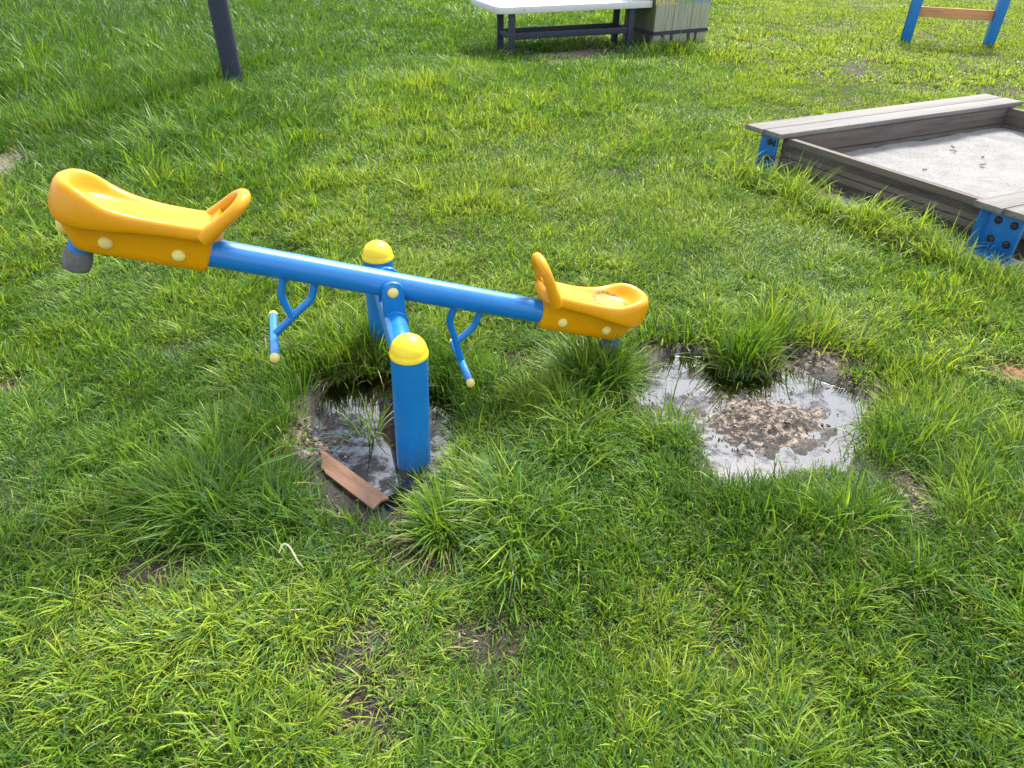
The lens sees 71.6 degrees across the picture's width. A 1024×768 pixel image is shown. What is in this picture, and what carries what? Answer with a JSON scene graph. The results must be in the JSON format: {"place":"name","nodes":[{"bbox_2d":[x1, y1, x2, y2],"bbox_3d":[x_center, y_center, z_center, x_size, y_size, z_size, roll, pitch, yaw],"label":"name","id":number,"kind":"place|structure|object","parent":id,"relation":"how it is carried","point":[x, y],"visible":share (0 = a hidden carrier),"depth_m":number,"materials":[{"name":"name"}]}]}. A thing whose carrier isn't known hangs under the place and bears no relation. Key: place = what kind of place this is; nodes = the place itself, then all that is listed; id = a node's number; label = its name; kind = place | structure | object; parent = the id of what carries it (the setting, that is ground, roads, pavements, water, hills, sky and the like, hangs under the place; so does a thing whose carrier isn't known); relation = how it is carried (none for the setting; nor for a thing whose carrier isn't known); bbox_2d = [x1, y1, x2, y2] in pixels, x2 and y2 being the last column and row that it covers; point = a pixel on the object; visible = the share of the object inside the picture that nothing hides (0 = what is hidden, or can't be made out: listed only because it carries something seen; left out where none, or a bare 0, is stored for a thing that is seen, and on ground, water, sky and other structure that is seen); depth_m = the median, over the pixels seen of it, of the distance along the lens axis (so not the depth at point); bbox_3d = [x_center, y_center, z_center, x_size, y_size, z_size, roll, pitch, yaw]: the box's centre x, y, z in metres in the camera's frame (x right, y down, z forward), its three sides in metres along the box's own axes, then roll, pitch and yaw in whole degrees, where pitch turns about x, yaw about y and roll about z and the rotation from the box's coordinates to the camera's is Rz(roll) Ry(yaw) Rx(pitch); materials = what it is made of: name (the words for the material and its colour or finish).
{"place":"outdoors","nodes":[
{"label":"outdoors","id":0,"kind":"place"},
{"bbox_2d":[0,0,1023,767],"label":"grass","id":1,"kind":"structure","parent":0,"point":[144,98],"depth_m":2.59,"materials":[{"name":"green plant"}]},
{"bbox_2d":[0,0,1023,767],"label":"ground","id":2,"kind":"structure","parent":0,"point":[798,444],"depth_m":2.36,"materials":[{"name":"soil"}]},
{"bbox_2d":[207,0,243,83],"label":"pole","id":3,"kind":"object","parent":2,"relation":"on","point":[220,16],"visible":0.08,"depth_m":6.50,"materials":[{"name":"grey metal"}]},
{"bbox_2d":[278,543,303,567],"bbox_3d":[-0.614,0.478,1.990,0.095,0.033,0.024,19,39,24],"label":"dry blade","id":4,"kind":"object","parent":2,"relation":"on","point":[293,553],"visible":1,"depth_m":1.99,"materials":[{"name":"plant"}]},
{"bbox_2d":[48,169,648,471],"bbox_3d":[-0.403,-0.227,2.508,1.853,1.186,0.809,1,35,0],"label":"seesaw","id":5,"kind":"object","parent":2,"relation":"on","point":[91,213],"visible":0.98,"depth_m":2.27,"materials":[{"name":"blue paint"}]},
{"bbox_2d":[320,450,388,510],"bbox_3d":[-0.537,0.306,2.307,0.362,0.028,0.062,29,43,34],"label":"loose board","id":6,"kind":"object","parent":2,"relation":"on","point":[355,485],"visible":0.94,"depth_m":2.28,"materials":[{"name":"brown wood"}]},
{"bbox_2d":[307,371,457,512],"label":"water","id":7,"kind":"structure","parent":2,"relation":"on","point":[366,464],"depth_m":2.56,"materials":[{"name":"white liquid"}]},
{"bbox_2d":[124,343,940,731],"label":"leaf litter","id":8,"kind":"object","parent":2,"relation":"on","point":[358,715],"visible":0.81,"depth_m":2.46,"materials":[{"name":"brown plant"}]},
{"bbox_2d":[472,0,652,54],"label":"bench","id":9,"kind":"object","parent":2,"relation":"on","point":[511,33],"visible":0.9,"depth_m":8.24,"materials":[{"name":"white wood"}]},
{"bbox_2d":[623,0,710,45],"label":"wooden box","id":10,"kind":"object","parent":2,"relation":"on","point":[668,19],"visible":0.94,"depth_m":8.67,"materials":[{"name":"grey wood"}]},
{"bbox_2d":[624,356,867,486],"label":"water","id":11,"kind":"structure","parent":2,"relation":"on","point":[830,401],"depth_m":2.75,"materials":[{"name":"white liquid"}]},
{"bbox_2d":[745,94,1023,270],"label":"sandbox","id":12,"kind":"object","parent":2,"relation":"on","point":[896,148],"visible":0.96,"depth_m":4.83,"materials":[{"name":"grey wood"}]},
{"bbox_2d":[900,0,1010,45],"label":"swing frame","id":13,"kind":"object","parent":2,"relation":"on","point":[995,17],"visible":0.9,"depth_m":9.10,"materials":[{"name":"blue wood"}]}
]}

